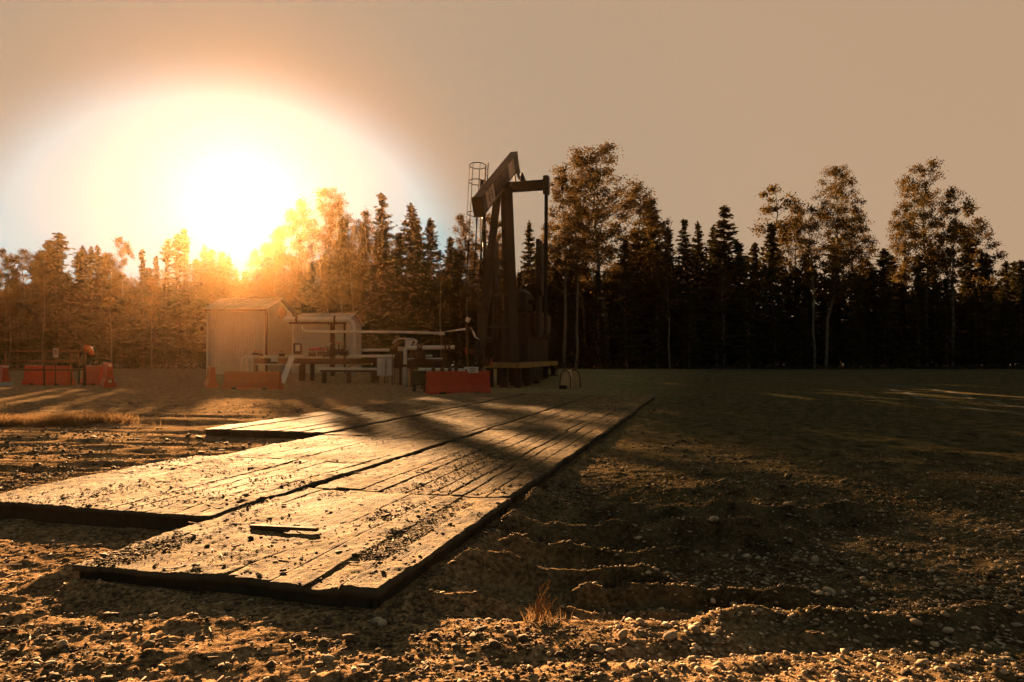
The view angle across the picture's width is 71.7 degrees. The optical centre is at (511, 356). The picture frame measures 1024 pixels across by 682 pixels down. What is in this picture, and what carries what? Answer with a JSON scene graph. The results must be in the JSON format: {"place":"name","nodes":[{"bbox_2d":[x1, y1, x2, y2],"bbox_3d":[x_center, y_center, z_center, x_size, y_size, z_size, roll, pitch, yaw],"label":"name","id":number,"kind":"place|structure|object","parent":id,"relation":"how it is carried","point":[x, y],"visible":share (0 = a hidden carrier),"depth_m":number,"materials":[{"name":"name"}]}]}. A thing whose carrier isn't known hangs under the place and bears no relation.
{"place":"outdoors","nodes":[
{"label":"outdoors","id":0,"kind":"place"},
{"bbox_2d":[0,410,185,427],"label":"dry grass","id":1,"kind":"structure","parent":0,"point":[59,420],"depth_m":16.72,"materials":[{"name":"plant"}]},
{"bbox_2d":[0,365,1023,681],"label":"ground","id":2,"kind":"structure","parent":0,"point":[522,577],"depth_m":6.62,"materials":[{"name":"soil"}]},
{"bbox_2d":[0,262,21,368],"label":"aspen tree","id":3,"kind":"object","parent":2,"relation":"on","point":[7,298],"visible":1,"depth_m":77.06,"materials":[{"name":"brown plant"}]},
{"bbox_2d":[0,284,36,367],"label":"spruce tree","id":4,"kind":"object","parent":2,"relation":"on","point":[18,326],"visible":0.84,"depth_m":78.87,"materials":[{"name":"green plant"}]},
{"bbox_2d":[0,248,39,367],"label":"aspen tree","id":5,"kind":"object","parent":2,"relation":"on","point":[18,261],"visible":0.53,"depth_m":80.44,"materials":[{"name":"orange plant"}]},
{"bbox_2d":[28,279,58,364],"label":"spruce tree","id":6,"kind":"object","parent":2,"relation":"on","point":[40,319],"visible":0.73,"depth_m":78.90,"materials":[{"name":"green plant"}]},
{"bbox_2d":[33,240,55,364],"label":"aspen tree","id":7,"kind":"object","parent":2,"relation":"on","point":[37,258],"visible":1,"depth_m":77.07,"materials":[{"name":"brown plant"}]},
{"bbox_2d":[22,365,74,384],"bbox_3d":[-27.218,1.083,41.513,3.486,1.142,0.640,0,0,17],"label":"jersey barrier","id":8,"kind":"object","parent":2,"relation":"on","point":[35,377],"visible":0.88,"depth_m":41.28,"materials":[{"name":"red plastic"}]},
{"bbox_2d":[40,232,75,364],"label":"spruce tree","id":9,"kind":"object","parent":2,"relation":"on","point":[59,243],"visible":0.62,"depth_m":79.71,"materials":[{"name":"green plant"}]},
{"bbox_2d":[52,274,81,365],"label":"spruce tree","id":10,"kind":"object","parent":2,"relation":"on","point":[67,286],"visible":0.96,"depth_m":76.89,"materials":[{"name":"green plant"}]},
{"bbox_2d":[70,245,92,364],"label":"spruce tree","id":11,"kind":"object","parent":2,"relation":"on","point":[83,255],"visible":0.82,"depth_m":78.92,"materials":[{"name":"green plant"}]},
{"bbox_2d":[81,274,110,365],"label":"spruce tree","id":12,"kind":"object","parent":2,"relation":"on","point":[97,322],"visible":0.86,"depth_m":79.36,"materials":[{"name":"green plant"}]},
{"bbox_2d":[93,251,127,362],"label":"aspen tree","id":13,"kind":"object","parent":2,"relation":"on","point":[109,301],"visible":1,"depth_m":76.99,"materials":[{"name":"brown plant"}]},
{"bbox_2d":[111,297,132,367],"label":"spruce tree","id":14,"kind":"object","parent":2,"relation":"on","point":[120,341],"visible":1,"depth_m":77.44,"materials":[{"name":"green plant"}]},
{"bbox_2d":[105,235,141,318],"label":"aspen tree","id":15,"kind":"object","parent":2,"relation":"on","point":[126,248],"visible":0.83,"depth_m":78.99,"materials":[{"name":"orange plant"}]},
{"bbox_2d":[130,249,150,364],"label":"spruce tree","id":16,"kind":"object","parent":2,"relation":"on","point":[141,319],"visible":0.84,"depth_m":79.92,"materials":[{"name":"green plant"}]},
{"bbox_2d":[131,289,173,366],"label":"spruce tree","id":17,"kind":"object","parent":2,"relation":"on","point":[147,340],"visible":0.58,"depth_m":79.58,"materials":[{"name":"green plant"}]},
{"bbox_2d":[152,238,174,367],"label":"spruce tree","id":18,"kind":"object","parent":2,"relation":"on","point":[167,280],"visible":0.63,"depth_m":79.75,"materials":[{"name":"green plant"}]},
{"bbox_2d":[162,233,190,367],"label":"spruce tree","id":19,"kind":"object","parent":2,"relation":"on","point":[176,265],"visible":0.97,"depth_m":78.54,"materials":[{"name":"green plant"}]},
{"bbox_2d":[158,286,195,367],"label":"spruce tree","id":20,"kind":"object","parent":2,"relation":"on","point":[171,328],"visible":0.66,"depth_m":78.71,"materials":[{"name":"green plant"}]},
{"bbox_2d":[0,456,373,530],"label":"access mat","id":21,"kind":"object","parent":2,"relation":"on","point":[172,516],"visible":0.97,"depth_m":7.96,"materials":[{"name":"wood"}]},
{"bbox_2d":[192,273,214,368],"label":"spruce tree","id":22,"kind":"object","parent":2,"relation":"on","point":[205,282],"visible":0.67,"depth_m":77.01,"materials":[{"name":"green plant"}]},
{"bbox_2d":[189,249,225,357],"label":"spruce tree","id":23,"kind":"object","parent":2,"relation":"on","point":[210,268],"visible":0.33,"depth_m":78.73,"materials":[{"name":"green plant"}]},
{"bbox_2d":[203,298,295,373],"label":"metal shed","id":24,"kind":"structure","parent":2,"relation":"on","point":[237,329],"depth_m":54.00,"materials":[{"name":"white paint"}]},
{"bbox_2d":[222,371,282,389],"bbox_3d":[-13.749,1.246,37.411,3.352,0.949,0.640,0,0,14],"label":"jersey barrier","id":25,"kind":"object","parent":2,"relation":"on","point":[261,380],"visible":0.99,"depth_m":37.19,"materials":[{"name":"plastic"}]},
{"bbox_2d":[256,228,294,303],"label":"aspen tree","id":26,"kind":"object","parent":2,"relation":"on","point":[282,260],"visible":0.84,"depth_m":77.69,"materials":[{"name":"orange plant"}]},
{"bbox_2d":[268,209,311,306],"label":"aspen tree","id":27,"kind":"object","parent":2,"relation":"on","point":[291,218],"visible":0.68,"depth_m":80.17,"materials":[{"name":"yellow plant"}]},
{"bbox_2d":[73,488,510,608],"bbox_3d":[-1.634,1.603,6.403,2.505,0.213,3.159,0,0,16],"label":"access mat","id":28,"kind":"object","parent":2,"relation":"on","point":[370,592],"visible":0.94,"depth_m":5.59,"materials":[{"name":"wood"}]},
{"bbox_2d":[0,415,585,586],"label":"mud clods","id":29,"kind":"object","parent":2,"relation":"on","point":[105,556],"visible":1,"depth_m":6.63,"materials":[{"name":"soil"}]},
{"bbox_2d":[279,194,323,309],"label":"aspen tree","id":30,"kind":"object","parent":2,"relation":"on","point":[301,204],"visible":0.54,"depth_m":81.21,"materials":[{"name":"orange plant"}]},
{"bbox_2d":[204,411,421,438],"bbox_3d":[-4.450,1.600,16.813,2.910,0.220,4.984,0,0,16],"label":"access mat","id":31,"kind":"object","parent":2,"relation":"on","point":[310,425],"visible":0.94,"depth_m":15.60,"materials":[{"name":"wood"}]},
{"bbox_2d":[294,262,331,316],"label":"spruce tree","id":32,"kind":"object","parent":2,"relation":"on","point":[310,290],"visible":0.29,"depth_m":77.45,"materials":[{"name":"green plant"}]},
{"bbox_2d":[239,342,393,382],"bbox_3d":[-12.566,0.376,45.457,10.012,2.609,2.934,0,0,-8],"label":"pipe rack","id":33,"kind":"object","parent":2,"relation":"on","point":[288,361],"visible":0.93,"depth_m":45.65,"materials":[{"name":"metal"}]},
{"bbox_2d":[290,186,362,312],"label":"aspen tree","id":34,"kind":"object","parent":2,"relation":"on","point":[323,237],"visible":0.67,"depth_m":78.55,"materials":[{"name":"orange plant"}]},
{"bbox_2d":[289,313,364,372],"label":"metal shed","id":35,"kind":"structure","parent":2,"relation":"on","point":[312,340],"depth_m":54.50,"materials":[{"name":"white paint"}]},
{"bbox_2d":[218,435,452,468],"bbox_3d":[-2.829,1.604,11.957,2.745,0.212,3.159,0,0,16],"label":"access mat","id":36,"kind":"object","parent":2,"relation":"on","point":[375,452],"visible":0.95,"depth_m":11.67,"materials":[{"name":"wood"}]},
{"bbox_2d":[317,198,358,312],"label":"aspen tree","id":37,"kind":"object","parent":2,"relation":"on","point":[333,222],"visible":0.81,"depth_m":78.27,"materials":[{"name":"orange plant"}]},
{"bbox_2d":[339,249,364,312],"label":"aspen tree","id":38,"kind":"object","parent":2,"relation":"on","point":[347,264],"visible":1,"depth_m":76.89,"materials":[{"name":"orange plant"}]},
{"bbox_2d":[345,206,384,345],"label":"aspen tree","id":39,"kind":"object","parent":2,"relation":"on","point":[362,224],"visible":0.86,"depth_m":78.47,"materials":[{"name":"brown plant"}]},
{"bbox_2d":[358,264,386,366],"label":"spruce tree","id":40,"kind":"object","parent":2,"relation":"on","point":[370,317],"visible":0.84,"depth_m":77.48,"materials":[{"name":"green plant"}]},
{"bbox_2d":[348,192,417,354],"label":"spruce tree","id":41,"kind":"object","parent":2,"relation":"on","point":[382,233],"visible":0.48,"depth_m":79.55,"materials":[{"name":"green plant"}]},
{"bbox_2d":[384,274,407,368],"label":"spruce tree","id":42,"kind":"object","parent":2,"relation":"on","point":[396,304],"visible":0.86,"depth_m":76.96,"materials":[{"name":"green plant"}]},
{"bbox_2d":[376,233,417,367],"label":"spruce tree","id":43,"kind":"object","parent":2,"relation":"on","point":[397,251],"visible":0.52,"depth_m":78.69,"materials":[{"name":"green plant"}]},
{"bbox_2d":[328,400,481,413],"bbox_3d":[-3.131,1.606,21.747,2.961,0.208,5.178,0,0,16],"label":"access mat","id":44,"kind":"object","parent":2,"relation":"on","point":[414,406],"visible":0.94,"depth_m":21.35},
{"bbox_2d":[377,202,439,367],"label":"spruce tree","id":45,"kind":"object","parent":2,"relation":"on","point":[413,241],"visible":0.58,"depth_m":79.54,"materials":[{"name":"green plant"}]},
{"bbox_2d":[323,416,518,441],"bbox_3d":[-1.748,1.613,15.789,2.812,0.194,4.710,0,0,16],"label":"access mat","id":46,"kind":"object","parent":2,"relation":"on","point":[401,428],"visible":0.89,"depth_m":15.27,"materials":[{"name":"wood"}]},
{"bbox_2d":[0,401,852,507],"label":"field clods","id":47,"kind":"object","parent":2,"relation":"on","point":[797,485],"visible":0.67,"depth_m":12.54,"materials":[{"name":"soil"}]},
{"bbox_2d":[402,344,454,386],"bbox_3d":[-4.669,0.537,39.697,2.922,2.490,0.845,0,0,0],"label":"flow line","id":48,"kind":"object","parent":2,"relation":"on","point":[419,360],"visible":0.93,"depth_m":39.43,"materials":[{"name":"white paint"}]},
{"bbox_2d":[408,218,454,359],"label":"spruce tree","id":49,"kind":"object","parent":2,"relation":"on","point":[431,246],"visible":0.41,"depth_m":80.74,"materials":[{"name":"green plant"}]},
{"bbox_2d":[435,279,457,366],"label":"spruce tree","id":50,"kind":"object","parent":2,"relation":"on","point":[447,323],"visible":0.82,"depth_m":77.12,"materials":[{"name":"green plant"}]},
{"bbox_2d":[425,371,490,393],"bbox_3d":[-2.525,1.189,32.783,3.099,1.051,0.640,0,0,-23],"label":"jersey barrier","id":51,"kind":"object","parent":2,"relation":"on","point":[442,382],"visible":0.98,"depth_m":32.58,"materials":[{"name":"red plastic"}]},
{"bbox_2d":[315,430,603,507],"bbox_3d":[-0.235,1.604,11.315,2.431,0.213,7.010,0,0,16],"label":"access mat","id":52,"kind":"object","parent":2,"relation":"on","point":[550,445],"visible":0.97,"depth_m":9.84,"materials":[{"name":"wood"}]},
{"bbox_2d":[447,251,476,365],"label":"spruce tree","id":53,"kind":"object","parent":2,"relation":"on","point":[459,309],"visible":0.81,"depth_m":78.50,"materials":[{"name":"green plant"}]},
{"bbox_2d":[446,213,480,317],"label":"aspen tree","id":54,"kind":"object","parent":2,"relation":"on","point":[462,224],"visible":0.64,"depth_m":79.57,"materials":[{"name":"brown plant"}]},
{"bbox_2d":[406,393,525,402],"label":"access mat","id":55,"kind":"object","parent":2,"relation":"on","point":[473,397],"visible":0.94,"depth_m":26.66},
{"bbox_2d":[419,404,557,418],"bbox_3d":[-0.499,1.614,20.333,2.802,0.192,4.690,0,0,16],"label":"access mat","id":56,"kind":"object","parent":2,"relation":"on","point":[502,411],"visible":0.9,"depth_m":19.88,"materials":[{"name":"wood"}]},
{"bbox_2d":[463,151,557,387],"bbox_3d":[0.440,-5.486,44.695,4.521,14.556,16.821,0,0,19],"label":"pumpjack","id":57,"kind":"object","parent":2,"relation":"on","point":[524,357],"visible":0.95,"depth_m":41.93,"materials":[{"name":"brown metal"}]},
{"bbox_2d":[0,320,1023,368],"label":"undergrowth","id":58,"kind":"object","parent":2,"relation":"on","point":[646,362],"visible":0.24,"depth_m":79.27,"materials":[{"name":"green plant"}]},
{"bbox_2d":[0,350,1023,368],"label":"forest margin","id":59,"kind":"object","parent":2,"relation":"on","point":[873,366],"visible":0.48,"depth_m":76.45,"materials":[{"name":"green plant"}]},
{"bbox_2d":[0,374,1023,509],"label":"field weeds","id":60,"kind":"object","parent":2,"relation":"on","point":[971,505],"visible":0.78,"depth_m":10.37,"materials":[{"name":"green plant"}]},
{"bbox_2d":[0,246,1023,366],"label":"woods","id":61,"kind":"object","parent":2,"relation":"on","point":[746,264],"visible":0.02,"depth_m":88.06,"materials":[{"name":"green plant"}]},
{"bbox_2d":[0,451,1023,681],"bbox_3d":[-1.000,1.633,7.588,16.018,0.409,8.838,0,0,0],"label":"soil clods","id":62,"kind":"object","parent":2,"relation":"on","point":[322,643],"visible":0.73,"depth_m":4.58,"materials":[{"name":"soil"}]},
{"bbox_2d":[0,453,1023,681],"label":"wood chips","id":63,"kind":"object","parent":2,"relation":"on","point":[414,621],"visible":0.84,"depth_m":5.34,"materials":[{"name":"wood"}]},
{"bbox_2d":[518,220,547,336],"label":"spruce tree","id":64,"kind":"object","parent":2,"relation":"on","point":[529,258],"visible":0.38,"depth_m":80.17,"materials":[{"name":"green plant"}]},
{"bbox_2d":[480,393,593,406],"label":"access mat","id":65,"kind":"object","parent":2,"relation":"on","point":[558,400],"visible":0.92,"depth_m":25.51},
{"bbox_2d":[547,251,569,367],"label":"spruce tree","id":66,"kind":"object","parent":2,"relation":"on","point":[556,303],"visible":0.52,"depth_m":80.19,"materials":[{"name":"green plant"}]},
{"bbox_2d":[528,171,590,368],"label":"aspen tree","id":67,"kind":"object","parent":2,"relation":"on","point":[558,198],"visible":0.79,"depth_m":77.38,"materials":[{"name":"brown plant"}]},
{"bbox_2d":[491,407,637,437],"bbox_3d":[1.614,1.614,17.920,2.479,0.191,6.690,0,0,16],"label":"access mat","id":68,"kind":"object","parent":2,"relation":"on","point":[606,422],"visible":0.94,"depth_m":17.00,"materials":[{"name":"wood"}]},
{"bbox_2d":[551,277,588,367],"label":"spruce tree","id":69,"kind":"object","parent":2,"relation":"on","point":[572,339],"visible":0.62,"depth_m":79.14,"materials":[{"name":"green plant"}]},
{"bbox_2d":[553,203,602,368],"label":"aspen tree","id":70,"kind":"object","parent":2,"relation":"on","point":[575,272],"visible":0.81,"depth_m":76.67,"materials":[{"name":"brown plant"}]},
{"bbox_2d":[557,148,607,367],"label":"aspen tree","id":71,"kind":"object","parent":2,"relation":"on","point":[577,174],"visible":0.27,"depth_m":81.41,"materials":[{"name":"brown plant"}]},
{"bbox_2d":[540,137,657,367],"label":"aspen tree","id":72,"kind":"object","parent":2,"relation":"on","point":[595,177],"visible":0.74,"depth_m":79.59,"materials":[{"name":"green plant"}]},
{"bbox_2d":[556,395,655,409],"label":"access mat","id":73,"kind":"object","parent":2,"relation":"on","point":[638,402],"visible":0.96,"depth_m":23.94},
{"bbox_2d":[608,239,642,365],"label":"spruce tree","id":74,"kind":"object","parent":2,"relation":"on","point":[623,246],"visible":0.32,"depth_m":80.52,"materials":[{"name":"green plant"}]},
{"bbox_2d":[599,184,662,366],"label":"aspen tree","id":75,"kind":"object","parent":2,"relation":"on","point":[648,203],"visible":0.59,"depth_m":81.32,"materials":[{"name":"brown plant"}]},
{"bbox_2d":[610,204,683,362],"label":"spruce tree","id":76,"kind":"object","parent":2,"relation":"on","point":[643,284],"visible":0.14,"depth_m":82.49,"materials":[{"name":"green plant"}]},
{"bbox_2d":[632,211,689,347],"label":"aspen tree","id":77,"kind":"object","parent":2,"relation":"on","point":[661,231],"visible":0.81,"depth_m":78.58,"materials":[{"name":"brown plant"}]},
{"bbox_2d":[653,262,678,368],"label":"aspen tree","id":78,"kind":"object","parent":2,"relation":"on","point":[664,290],"visible":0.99,"depth_m":76.99,"materials":[{"name":"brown plant"}]},
{"bbox_2d":[651,227,681,367],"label":"spruce tree","id":79,"kind":"object","parent":2,"relation":"on","point":[666,253],"visible":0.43,"depth_m":80.49,"materials":[{"name":"green plant"}]},
{"bbox_2d":[658,219,713,367],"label":"spruce tree","id":80,"kind":"object","parent":2,"relation":"on","point":[684,274],"visible":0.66,"depth_m":79.45,"materials":[{"name":"green plant"}]},
{"bbox_2d":[678,220,719,360],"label":"spruce tree","id":81,"kind":"object","parent":2,"relation":"on","point":[697,246],"visible":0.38,"depth_m":80.35,"materials":[{"name":"green plant"}]},
{"bbox_2d":[705,296,726,368],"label":"spruce tree","id":82,"kind":"object","parent":2,"relation":"on","point":[716,345],"visible":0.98,"depth_m":77.72,"materials":[{"name":"green plant"}]},
{"bbox_2d":[681,205,767,367],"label":"spruce tree","id":83,"kind":"object","parent":2,"relation":"on","point":[721,252],"visible":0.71,"depth_m":79.14,"materials":[{"name":"green plant"}]},
{"bbox_2d":[725,242,758,367],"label":"spruce tree","id":84,"kind":"object","parent":2,"relation":"on","point":[738,268],"visible":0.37,"depth_m":79.75,"materials":[{"name":"green plant"}]},
{"bbox_2d":[747,242,767,365],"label":"spruce tree","id":85,"kind":"object","parent":2,"relation":"on","point":[755,274],"visible":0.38,"depth_m":83.06,"materials":[{"name":"green plant"}]},
{"bbox_2d":[753,222,792,367],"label":"spruce tree","id":86,"kind":"object","parent":2,"relation":"on","point":[771,295],"visible":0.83,"depth_m":78.74,"materials":[{"name":"green plant"}]},
{"bbox_2d":[748,183,809,275],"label":"aspen tree","id":87,"kind":"object","parent":2,"relation":"on","point":[782,231],"visible":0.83,"depth_m":81.09,"materials":[{"name":"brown plant"}]},
{"bbox_2d":[775,207,820,364],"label":"aspen tree","id":88,"kind":"object","parent":2,"relation":"on","point":[796,217],"visible":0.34,"depth_m":82.99,"materials":[{"name":"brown plant"}]},
{"bbox_2d":[784,307,817,366],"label":"spruce tree","id":89,"kind":"object","parent":2,"relation":"on","point":[799,358],"visible":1,"depth_m":77.10,"materials":[{"name":"green plant"}]},
{"bbox_2d":[791,253,819,367],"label":"spruce tree","id":90,"kind":"object","parent":2,"relation":"on","point":[807,299],"visible":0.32,"depth_m":79.64,"materials":[{"name":"green plant"}]},
{"bbox_2d":[790,204,831,368],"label":"aspen tree","id":91,"kind":"object","parent":2,"relation":"on","point":[806,242],"visible":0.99,"depth_m":76.59,"materials":[{"name":"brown plant"}]},
{"bbox_2d":[812,293,833,368],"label":"spruce tree","id":92,"kind":"object","parent":2,"relation":"on","point":[821,330],"visible":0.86,"depth_m":78.72,"materials":[{"name":"green plant"}]},
{"bbox_2d":[799,163,879,368],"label":"aspen tree","id":93,"kind":"object","parent":2,"relation":"on","point":[848,256],"visible":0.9,"depth_m":76.96,"materials":[{"name":"green plant"}]},
{"bbox_2d":[819,206,886,367],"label":"aspen tree","id":94,"kind":"object","parent":2,"relation":"on","point":[871,249],"visible":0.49,"depth_m":79.66,"materials":[{"name":"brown plant"}]},
{"bbox_2d":[868,248,902,364],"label":"spruce tree","id":95,"kind":"object","parent":2,"relation":"on","point":[883,263],"visible":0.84,"depth_m":79.37,"materials":[{"name":"green plant"}]},
{"bbox_2d":[876,201,931,367],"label":"aspen tree","id":96,"kind":"object","parent":2,"relation":"on","point":[906,259],"visible":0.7,"depth_m":80.89,"materials":[{"name":"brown plant"}]},
{"bbox_2d":[903,255,935,368],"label":"spruce tree","id":97,"kind":"object","parent":2,"relation":"on","point":[915,269],"visible":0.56,"depth_m":78.85,"materials":[{"name":"green plant"}]},
{"bbox_2d":[885,157,967,367],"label":"aspen tree","id":98,"kind":"object","parent":2,"relation":"on","point":[930,258],"visible":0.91,"depth_m":79.11,"materials":[{"name":"green plant"}]},
{"bbox_2d":[923,250,944,367],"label":"spruce tree","id":99,"kind":"object","parent":2,"relation":"on","point":[934,297],"visible":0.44,"depth_m":80.08,"materials":[{"name":"green plant"}]},
{"bbox_2d":[935,217,973,368],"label":"aspen tree","id":100,"kind":"object","parent":2,"relation":"on","point":[950,252],"visible":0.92,"depth_m":76.89,"materials":[{"name":"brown plant"}]},
{"bbox_2d":[930,185,980,368],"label":"aspen tree","id":101,"kind":"object","parent":2,"relation":"on","point":[966,209],"visible":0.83,"depth_m":77.54,"materials":[{"name":"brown plant"}]},
{"bbox_2d":[955,237,982,367],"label":"spruce tree","id":102,"kind":"object","parent":2,"relation":"on","point":[965,285],"visible":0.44,"depth_m":81.37,"materials":[{"name":"green plant"}]},
{"bbox_2d":[950,216,1017,364],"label":"aspen tree","id":103,"kind":"object","parent":2,"relation":"on","point":[981,228],"visible":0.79,"depth_m":79.39,"materials":[{"name":"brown plant"}]},
{"bbox_2d":[978,253,1003,366],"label":"spruce tree","id":104,"kind":"object","parent":2,"relation":"on","point":[986,276],"visible":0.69,"depth_m":79.37,"materials":[{"name":"green plant"}]},
{"bbox_2d":[1009,260,1023,365],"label":"spruce tree","id":105,"kind":"object","parent":2,"relation":"on","point":[1020,292],"visible":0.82,"depth_m":80.29,"materials":[{"name":"green plant"}]},
{"bbox_2d":[0,0,1023,364],"label":"sky","id":106,"kind":"structure","parent":0,"point":[143,122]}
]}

